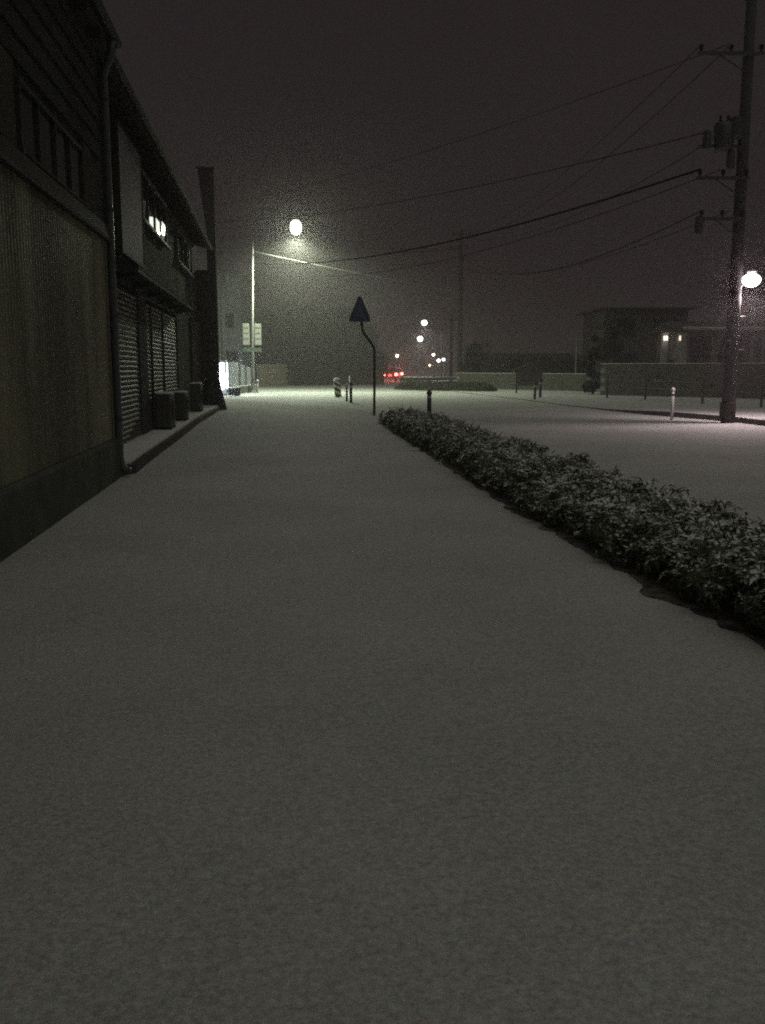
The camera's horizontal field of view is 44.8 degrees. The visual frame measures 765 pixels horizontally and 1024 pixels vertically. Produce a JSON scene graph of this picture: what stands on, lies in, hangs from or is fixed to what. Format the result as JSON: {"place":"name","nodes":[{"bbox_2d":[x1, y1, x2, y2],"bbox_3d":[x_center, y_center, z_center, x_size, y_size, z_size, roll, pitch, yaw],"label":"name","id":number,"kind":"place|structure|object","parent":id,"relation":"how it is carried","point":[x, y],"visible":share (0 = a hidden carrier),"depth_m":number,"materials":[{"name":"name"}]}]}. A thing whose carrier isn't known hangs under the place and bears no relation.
{"place":"outdoors","nodes":[
{"label":"outdoors","id":0,"kind":"place"},
{"bbox_2d":[0,0,132,561],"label":"shop building","id":1,"kind":"structure","parent":0,"point":[61,442],"depth_m":9.54,"materials":[{"name":"concrete"}]},
{"bbox_2d":[13,76,84,201],"bbox_3d":[-3.457,-3.798,9.781,0.070,0.670,2.850,-1,9,-6],"label":"window","id":2,"kind":"structure","parent":1,"relation":"in","point":[40,135],"depth_m":9.45,"materials":[{"name":"black glass"}]},
{"bbox_2d":[217,269,258,372],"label":"house","id":3,"kind":"structure","parent":0,"point":[237,289],"depth_m":72.74,"materials":[{"name":"grey tile"}]},
{"bbox_2d":[225,313,233,327],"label":"window","id":4,"kind":"structure","parent":3,"relation":"in","point":[229,317],"depth_m":72.52,"materials":[{"name":"black glass"}]},
{"bbox_2d":[226,351,238,366],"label":"window","id":5,"kind":"structure","parent":3,"relation":"in","point":[232,356],"depth_m":72.97,"materials":[{"name":"black glass"}]},
{"bbox_2d":[256,365,287,386],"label":"beige wall","id":6,"kind":"structure","parent":0,"point":[271,375],"depth_m":77.03,"materials":[{"name":"concrete"}]},
{"bbox_2d":[0,371,764,1023],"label":"snowy ground","id":7,"kind":"structure","parent":0,"point":[322,705],"depth_m":3.77,"materials":[{"name":"white snow"}]},
{"bbox_2d":[95,47,226,444],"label":"shuttered shop","id":8,"kind":"structure","parent":7,"relation":"on","point":[167,307],"depth_m":21.70,"materials":[{"name":"black"}]},
{"bbox_2d":[111,117,145,269],"bbox_3d":[-4.551,-5.609,16.733,0.105,2.140,2.800,-1,9,-6],"label":"signboard","id":9,"kind":"object","parent":8,"relation":"attached to","point":[128,197],"visible":0.99,"depth_m":16.25,"materials":[{"name":"black"}]},
{"bbox_2d":[142,168,170,249],"bbox_3d":[-5.246,-6.903,21.392,0.180,1.110,4.820,-1,9,-6],"label":"window","id":10,"kind":"structure","parent":8,"relation":"in","point":[154,206],"depth_m":21.31,"materials":[{"name":"black glass"}]},
{"bbox_2d":[175,227,194,278],"bbox_3d":[-6.085,-7.923,28.623,0.180,1.010,4.520,-1,9,-6],"label":"window","id":11,"kind":"structure","parent":8,"relation":"in","point":[183,248],"depth_m":27.94,"materials":[{"name":"black glass"}]},
{"bbox_2d":[122,405,219,475],"bbox_3d":[-5.177,-2.307,24.465,0.790,0.265,23.080,-1,9,-6],"label":"shop step","id":12,"kind":"object","parent":7,"relation":"on","point":[141,452],"visible":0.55,"depth_m":17.55,"materials":[{"name":"concrete"}]},
{"bbox_2d":[155,391,175,429],"bbox_3d":[-4.828,-2.264,20.682,0.350,0.810,0.950,-1,9,-6],"label":"ac unit","id":13,"kind":"object","parent":12,"relation":"on","point":[165,408],"visible":1,"depth_m":20.23,"materials":[{"name":"black plastic"}]},
{"bbox_2d":[173,391,188,420],"bbox_3d":[-5.215,-2.752,24.025,0.350,0.750,0.850,-1,9,-6],"label":"ac unit","id":14,"kind":"object","parent":12,"relation":"on","point":[181,406],"visible":0.96,"depth_m":23.63,"materials":[{"name":"black plastic"}]},
{"bbox_2d":[190,382,202,411],"bbox_3d":[-5.786,-3.582,28.923,0.350,0.890,0.900,-1,9,-6],"label":"ac unit","id":15,"kind":"object","parent":12,"relation":"on","point":[196,396],"visible":1,"depth_m":28.50,"materials":[{"name":"black plastic"}]},
{"bbox_2d":[219,361,227,394],"bbox_3d":[-8.982,-7.454,51.682,0.731,1.900,1.013,-1,9,-6],"label":"vending machine","id":16,"kind":"object","parent":7,"relation":"on","point":[224,374],"visible":0.61,"depth_m":51.22,"materials":[{"name":"white"}]},
{"bbox_2d":[216,250,232,360],"bbox_3d":[-11.111,-13.257,64.683,1.600,9.587,0.540,0,9,0],"label":"utility pole","id":17,"kind":"object","parent":7,"relation":"on","point":[225,276],"visible":0.85,"depth_m":64.38,"materials":[{"name":"concrete"}]},
{"bbox_2d":[227,261,455,265],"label":"overhead cable","id":18,"kind":"object","parent":17,"relation":"attached to","point":[355,265],"visible":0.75,"depth_m":69.12,"materials":[{"name":"black rubber"}]},
{"bbox_2d":[227,362,238,393],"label":"sheet gate","id":19,"kind":"structure","parent":7,"relation":"on","point":[233,377],"depth_m":54.29,"materials":[{"name":"metal"}]},
{"bbox_2d":[228,387,240,395],"bbox_3d":[-8.100,-6.595,50.814,0.360,0.458,1.300,-4,10,-26],"label":"bench","id":20,"kind":"object","parent":7,"relation":"on","point":[234,391],"visible":1,"depth_m":50.38,"materials":[{"name":"paint"}]},
{"bbox_2d":[239,364,250,385],"bbox_3d":[-8.471,-8.267,57.417,0.100,1.750,2.094,2,9,10],"label":"sheet fence","id":21,"kind":"object","parent":7,"relation":"on","point":[244,375],"visible":0.61,"depth_m":57.08,"materials":[{"name":"metal"}]},
{"bbox_2d":[234,385,256,393],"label":"wall","id":22,"kind":"structure","parent":7,"relation":"on","point":[245,389],"depth_m":56.67,"materials":[{"name":"concrete"}]},
{"bbox_2d":[254,311,297,383],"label":"tree","id":23,"kind":"object","parent":7,"relation":"on","point":[272,353],"visible":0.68,"depth_m":80.08,"materials":[{"name":"brown plant"}]},
{"bbox_2d":[250,217,301,392],"bbox_3d":[-6.537,-12.494,56.625,3.359,10.547,0.716,0,9,-3],"label":"street lamp","id":24,"kind":"object","parent":7,"relation":"on","point":[295,226],"visible":0.98,"depth_m":56.46,"materials":[{"name":"metal"}]},
{"bbox_2d":[243,323,250,344],"bbox_3d":[-8.269,-10.879,56.806,0.550,1.300,0.064,-3,9,-17],"label":"notice board","id":25,"kind":"object","parent":24,"relation":"attached to","point":[246,333],"visible":1,"depth_m":56.77,"materials":[{"name":"grey"}]},
{"bbox_2d":[243,348,261,351],"bbox_3d":[-7.982,-9.936,56.921,1.150,0.240,0.100,0,9,0],"label":"area sign","id":26,"kind":"object","parent":24,"relation":"attached to","point":[252,349],"visible":1,"depth_m":56.88,"materials":[{"name":"metal"}]},
{"bbox_2d":[254,323,261,344],"bbox_3d":[-7.706,-10.906,56.978,0.550,1.300,0.064,-3,9,-17],"label":"notice board","id":27,"kind":"object","parent":24,"relation":"attached to","point":[257,332],"visible":1,"depth_m":56.97,"materials":[{"name":"grey"}]},
{"bbox_2d":[257,252,605,313],"bbox_3d":[3.621,-14.486,59.096,23.345,3.380,0.038,-2,9,-14],"label":"overhead cable","id":28,"kind":"object","parent":24,"relation":"attached to","point":[430,286],"visible":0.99,"depth_m":59.00,"materials":[{"name":"grey metal"}]},
{"bbox_2d":[259,302,313,384],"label":"tree","id":29,"kind":"object","parent":7,"relation":"on","point":[285,309],"visible":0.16,"depth_m":83.43,"materials":[{"name":"green plant"}]},
{"bbox_2d":[286,366,305,384],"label":"shrub","id":30,"kind":"object","parent":7,"relation":"on","point":[296,380],"visible":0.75,"depth_m":82.74,"materials":[{"name":"green plant"}]},
{"bbox_2d":[284,304,347,384],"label":"tree","id":31,"kind":"object","parent":7,"relation":"on","point":[318,342],"visible":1,"depth_m":81.17,"materials":[{"name":"brown plant"}]},
{"bbox_2d":[304,368,337,384],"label":"shrub","id":32,"kind":"object","parent":7,"relation":"on","point":[324,378],"visible":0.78,"depth_m":82.72,"materials":[{"name":"green plant"}]},
{"bbox_2d":[287,369,383,383],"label":"board wall","id":33,"kind":"structure","parent":7,"relation":"on","point":[379,379],"depth_m":87.11,"materials":[{"name":"wood"}]},
{"bbox_2d":[333,378,341,396],"bbox_3d":[-2.379,-6.562,48.897,0.420,0.995,0.420,-7,8,-14],"label":"striped bollard","id":34,"kind":"object","parent":7,"relation":"on","point":[337,387],"visible":0.99,"depth_m":48.76,"materials":[{"name":"black plastic"}]},
{"bbox_2d":[345,383,347,400],"bbox_3d":[-1.640,-5.483,42.588,0.130,0.890,0.130,-1,9,-6],"label":"bollard","id":35,"kind":"object","parent":7,"relation":"on","point":[346,384],"visible":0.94,"depth_m":42.54,"materials":[{"name":"metal"}]},
{"bbox_2d":[320,305,376,383],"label":"tree","id":36,"kind":"object","parent":7,"relation":"on","point":[344,313],"visible":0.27,"depth_m":85.85,"materials":[{"name":"green plant"}]},
{"bbox_2d":[349,382,352,402],"bbox_3d":[-1.378,-5.212,40.614,0.156,0.960,0.156,-1,9,-6],"label":"bollard","id":37,"kind":"object","parent":7,"relation":"on","point":[350,383],"visible":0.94,"depth_m":40.55,"materials":[{"name":"paint"}]},
{"bbox_2d":[339,366,364,384],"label":"shrub","id":38,"kind":"object","parent":7,"relation":"on","point":[350,372],"visible":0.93,"depth_m":83.78,"materials":[{"name":"green plant"}]},
{"bbox_2d":[336,324,388,384],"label":"tree","id":39,"kind":"object","parent":7,"relation":"on","point":[359,354],"visible":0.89,"depth_m":83.82,"materials":[{"name":"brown plant"}]},
{"bbox_2d":[349,296,375,414],"bbox_3d":[-0.638,-4.966,29.740,0.847,3.805,0.132,0,9,0],"label":"road sign","id":40,"kind":"object","parent":7,"relation":"on","point":[359,313],"visible":0.98,"depth_m":29.51,"materials":[{"name":"metal"}]},
{"bbox_2d":[384,367,396,381],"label":"car","id":41,"kind":"object","parent":7,"relation":"on","point":[392,373],"visible":0.55,"depth_m":102.90,"materials":[{"name":"grey paint"}]},
{"bbox_2d":[388,367,402,379],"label":"car","id":42,"kind":"object","parent":7,"relation":"on","point":[399,372],"visible":0.32,"depth_m":114.80,"materials":[{"name":"silver metal"}]},
{"bbox_2d":[417,335,432,376],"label":"street lamp","id":43,"kind":"object","parent":7,"relation":"on","point":[420,338],"visible":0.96,"depth_m":157.59,"materials":[{"name":"metal"}]},
{"bbox_2d":[399,377,456,383],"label":"snow topped rail","id":44,"kind":"object","parent":7,"relation":"on","point":[424,378],"visible":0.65,"depth_m":79.76,"materials":[{"name":"snow"}]},
{"bbox_2d":[427,390,431,413],"bbox_3d":[1.369,-3.107,27.198,0.169,0.910,0.169,-1,9,-6],"label":"hedge bollard","id":45,"kind":"object","parent":7,"relation":"on","point":[429,393],"visible":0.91,"depth_m":27.12,"materials":[{"name":"metal"}]},
{"bbox_2d":[421,319,441,376],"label":"street lamp","id":46,"kind":"object","parent":7,"relation":"on","point":[424,322],"visible":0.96,"depth_m":116.12,"materials":[{"name":"metal"}]},
{"bbox_2d":[394,380,497,391],"bbox_3d":[4.100,-8.482,62.444,1.139,0.725,8.550,-9,12,-44],"label":"clipped hedge","id":47,"kind":"object","parent":7,"relation":"on","point":[446,385],"visible":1,"depth_m":61.91,"materials":[{"name":"green plant"}]},
{"bbox_2d":[446,315,457,380],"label":"utility pole","id":48,"kind":"object","parent":7,"relation":"on","point":[451,349],"visible":0.98,"depth_m":94.42,"materials":[{"name":"concrete"}]},
{"bbox_2d":[462,340,490,372],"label":"tree","id":49,"kind":"object","parent":7,"relation":"on","point":[474,363],"visible":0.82,"depth_m":76.52,"materials":[{"name":"green plant"}]},
{"bbox_2d":[483,357,511,373],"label":"shrub","id":50,"kind":"object","parent":7,"relation":"on","point":[494,362],"visible":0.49,"depth_m":74.84,"materials":[{"name":"green plant"}]},
{"bbox_2d":[506,354,532,373],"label":"shrub","id":51,"kind":"object","parent":7,"relation":"on","point":[515,362],"visible":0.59,"depth_m":73.81,"materials":[{"name":"green plant"}]},
{"bbox_2d":[483,353,581,373],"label":"house","id":52,"kind":"structure","parent":7,"relation":"on","point":[533,357],"depth_m":83.00,"materials":[{"name":"grey tile"}]},
{"bbox_2d":[534,382,536,398],"bbox_3d":[7.345,-5.819,44.756,0.156,0.890,0.156,-1,9,-6],"label":"wood post","id":53,"kind":"object","parent":7,"relation":"on","point":[535,383],"visible":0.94,"depth_m":44.70,"materials":[{"name":"paint"}]},
{"bbox_2d":[539,379,541,397],"bbox_3d":[8.010,-6.250,47.148,0.182,1.010,0.182,-1,9,-6],"label":"wood post","id":54,"kind":"object","parent":7,"relation":"on","point":[540,388],"visible":0.94,"depth_m":47.09,"materials":[{"name":"paint"}]},
{"bbox_2d":[533,353,556,372],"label":"shrub","id":55,"kind":"object","parent":7,"relation":"on","point":[545,365],"visible":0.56,"depth_m":71.73,"materials":[{"name":"green plant"}]},
{"bbox_2d":[547,357,577,372],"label":"shrub","id":56,"kind":"object","parent":7,"relation":"on","point":[564,367],"visible":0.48,"depth_m":70.99,"materials":[{"name":"green plant"}]},
{"bbox_2d":[379,422,764,648],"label":"soil bed","id":57,"kind":"object","parent":7,"relation":"on","point":[725,617],"visible":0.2,"depth_m":6.76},
{"bbox_2d":[378,404,764,632],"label":"hedge","id":58,"kind":"object","parent":57,"relation":"on","point":[718,550],"visible":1,"depth_m":7.73,"materials":[{"name":"green plant"}]},
{"bbox_2d":[569,356,585,373],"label":"shrub","id":59,"kind":"object","parent":7,"relation":"on","point":[580,369],"visible":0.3,"depth_m":68.65,"materials":[{"name":"green plant"}]},
{"bbox_2d":[451,390,764,425],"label":"kerb","id":60,"kind":"structure","parent":7,"relation":"on","point":[760,422],"depth_m":29.18,"materials":[{"name":"stone"}]},
{"bbox_2d":[576,307,697,388],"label":"house","id":61,"kind":"structure","parent":7,"relation":"on","point":[637,325],"depth_m":62.93,"materials":[{"name":"grey tile"}]},
{"bbox_2d":[612,319,633,336],"bbox_3d":[16.248,-12.466,62.803,1.500,1.200,0.060,0,9,0],"label":"window","id":62,"kind":"structure","parent":61,"relation":"in","point":[627,326],"depth_m":62.79,"materials":[{"name":"black glass"}]},
{"bbox_2d":[612,353,636,362],"bbox_3d":[16.448,-10.144,63.163,1.600,1.300,0.060,0,9,0],"label":"window","id":63,"kind":"structure","parent":61,"relation":"in","point":[628,357],"depth_m":63.12,"materials":[{"name":"black"}]},
{"bbox_2d":[653,319,677,336],"bbox_3d":[19.137,-12.466,62.800,1.600,1.200,0.060,0,9,0],"label":"window","id":64,"kind":"structure","parent":61,"relation":"in","point":[656,322],"depth_m":62.75,"materials":[{"name":"black"}]},
{"bbox_2d":[670,387,674,419],"bbox_3d":[8.512,-3.161,27.284,0.117,0.990,0.117,-1,9,-6],"label":"white post","id":65,"kind":"object","parent":7,"relation":"on","point":[672,403],"visible":0.94,"depth_m":27.25,"materials":[{"name":"paint"}]},
{"bbox_2d":[694,0,764,422],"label":"utility pole","id":66,"kind":"object","parent":7,"relation":"on","point":[727,132],"visible":0.99,"depth_m":24.76,"materials":[{"name":"concrete"}]},
{"bbox_2d":[217,133,702,221],"bbox_3d":[-7.589,-17.590,50.814,0.028,6.885,63.124,-5,10,-30],"label":"overhead cable","id":67,"kind":"object","parent":66,"relation":"attached to","point":[490,183],"visible":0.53,"depth_m":31.73,"materials":[{"name":"black rubber"}]},
{"bbox_2d":[196,44,728,208],"bbox_3d":[-7.387,-18.459,50.679,0.021,4.436,63.348,-5,10,-31],"label":"overhead cable","id":68,"kind":"object","parent":66,"relation":"attached to","point":[496,128],"visible":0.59,"depth_m":31.68,"materials":[{"name":"black rubber"}]},
{"bbox_2d":[226,168,700,264],"bbox_3d":[-1.165,-13.104,44.376,0.064,2.500,44.466,-4,10,-25],"label":"overhead cable","id":69,"kind":"object","parent":66,"relation":"attached to","point":[640,188],"visible":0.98,"depth_m":32.65,"materials":[{"name":"black rubber"}]},
{"bbox_2d":[226,169,721,276],"bbox_3d":[-0.884,-12.685,44.439,0.023,2.804,44.715,-4,10,-26],"label":"overhead cable","id":70,"kind":"object","parent":66,"relation":"attached to","point":[507,243],"visible":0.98,"depth_m":33.27,"materials":[{"name":"black rubber"}]},
{"bbox_2d":[461,211,699,273],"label":"overhead cable","id":71,"kind":"object","parent":66,"relation":"attached to","point":[602,254],"visible":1,"depth_m":33.38,"materials":[{"name":"black rubber"}]},
{"bbox_2d":[464,47,698,234],"bbox_3d":[7.369,-16.959,48.786,0.022,2.244,50.023,0,9,-2],"label":"overhead cable","id":72,"kind":"object","parent":66,"relation":"attached to","point":[606,135],"visible":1,"depth_m":32.23,"materials":[{"name":"black rubber"}]},
{"bbox_2d":[458,139,712,239],"bbox_3d":[7.367,-15.869,48.955,0.023,4.369,50.072,-1,9,-3],"label":"overhead cable","id":73,"kind":"object","parent":66,"relation":"attached to","point":[599,203],"visible":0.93,"depth_m":34.95,"materials":[{"name":"black rubber"}]},
{"bbox_2d":[468,46,728,234],"bbox_3d":[7.928,-16.848,48.803,0.026,2.474,50.043,0,9,-3],"label":"overhead cable","id":74,"kind":"object","parent":66,"relation":"attached to","point":[628,138],"visible":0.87,"depth_m":32.03,"materials":[{"name":"black rubber"}]},
{"bbox_2d":[728,269,760,340],"bbox_3d":[9.889,-5.633,25.358,0.757,1.921,0.498,3,9,21],"label":"street lamp","id":75,"kind":"object","parent":66,"relation":"attached to","point":[752,279],"visible":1,"depth_m":25.07,"materials":[{"name":"metal"}]},
{"bbox_2d":[102,0,764,370],"label":"sky","id":76,"kind":"structure","parent":0,"point":[273,96],"materials":[{"name":"black"}]},
{"bbox_2d":[456,381,764,419],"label":"pavement","id":77,"kind":"structure","parent":0,"point":[749,408],"depth_m":41.60,"materials":[{"name":"white snow"}]},
{"bbox_2d":[450,228,470,372],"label":"utility pole","id":78,"kind":"object","parent":77,"relation":"on","point":[460,331],"visible":0.95,"depth_m":74.20,"materials":[{"name":"concrete"}]},
{"bbox_2d":[260,243,452,248],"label":"overhead cable","id":79,"kind":"object","parent":78,"relation":"attached to","point":[363,248],"visible":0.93,"depth_m":65.30,"materials":[{"name":"black rubber"}]},
{"bbox_2d":[254,246,459,252],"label":"overhead cable","id":80,"kind":"object","parent":78,"relation":"attached to","point":[351,252],"visible":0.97,"depth_m":63.34,"materials":[{"name":"black rubber"}]},
{"bbox_2d":[463,210,730,274],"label":"overhead cable","id":81,"kind":"object","parent":78,"relation":"attached to","point":[612,254],"visible":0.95,"depth_m":34.27,"materials":[{"name":"black rubber"}]},
{"bbox_2d":[457,373,591,390],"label":"block wall","id":82,"kind":"structure","parent":77,"relation":"on","point":[564,381],"depth_m":62.63,"materials":[{"name":"concrete"}]},
{"bbox_2d":[513,363,545,392],"bbox_3d":[8.737,-7.984,55.431,1.900,1.800,0.320,0,9,0],"label":"peaked board","id":83,"kind":"object","parent":77,"relation":"on","point":[530,374],"visible":0.79,"depth_m":55.38,"materials":[{"name":"wood"}]},
{"bbox_2d":[569,338,584,372],"bbox_3d":[12.761,-9.656,61.244,1.020,3.523,0.160,0,9,0],"label":"lamp post","id":84,"kind":"object","parent":77,"relation":"on","point":[576,352],"visible":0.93,"depth_m":61.04,"materials":[{"name":"metal"}]},
{"bbox_2d":[581,334,605,393],"bbox_3d":[12.135,-8.388,53.189,1.593,3.519,1.697,-1,9,-6],"label":"evergreen tree","id":85,"kind":"object","parent":77,"relation":"on","point":[589,386],"visible":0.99,"depth_m":53.08,"materials":[{"name":"green plant"}]},
{"bbox_2d":[594,318,624,364],"bbox_3d":[14.365,-9.964,59.259,2.204,4.761,2.488,3,9,21],"label":"tree","id":86,"kind":"object","parent":77,"relation":"on","point":[611,344],"visible":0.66,"depth_m":58.57,"materials":[{"name":"green plant"}]},
{"bbox_2d":[656,327,685,362],"bbox_3d":[16.847,-8.875,54.534,1.500,3.835,1.300,0,9,0],"label":"porch","id":87,"kind":"object","parent":77,"relation":"on","point":[666,331],"visible":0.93,"depth_m":54.06,"materials":[{"name":"white"}]},
{"bbox_2d":[600,363,764,398],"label":"block wall","id":88,"kind":"structure","parent":77,"relation":"on","point":[746,373],"depth_m":48.07,"materials":[{"name":"concrete"}]},
{"bbox_2d":[606,378,764,406],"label":"guard rail","id":89,"kind":"object","parent":77,"relation":"on","point":[761,392],"visible":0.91,"depth_m":39.58,"materials":[{"name":"metal"}]},
{"bbox_2d":[649,321,764,363],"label":"house","id":90,"kind":"structure","parent":77,"relation":"on","point":[702,342],"depth_m":55.18,"materials":[{"name":"grey tile"}]},
{"bbox_2d":[689,337,711,363],"bbox_3d":[18.870,-9.561,55.158,1.300,1.600,0.060,0,9,0],"label":"window","id":91,"kind":"structure","parent":90,"relation":"in","point":[699,347],"depth_m":55.15,"materials":[{"name":"black glass"}]},
{"bbox_2d":[718,337,742,363],"bbox_3d":[20.661,-9.561,55.155,1.400,1.600,0.060,0,9,0],"label":"window","id":92,"kind":"structure","parent":90,"relation":"in","point":[721,354],"depth_m":55.15,"materials":[{"name":"black glass"}]}
]}

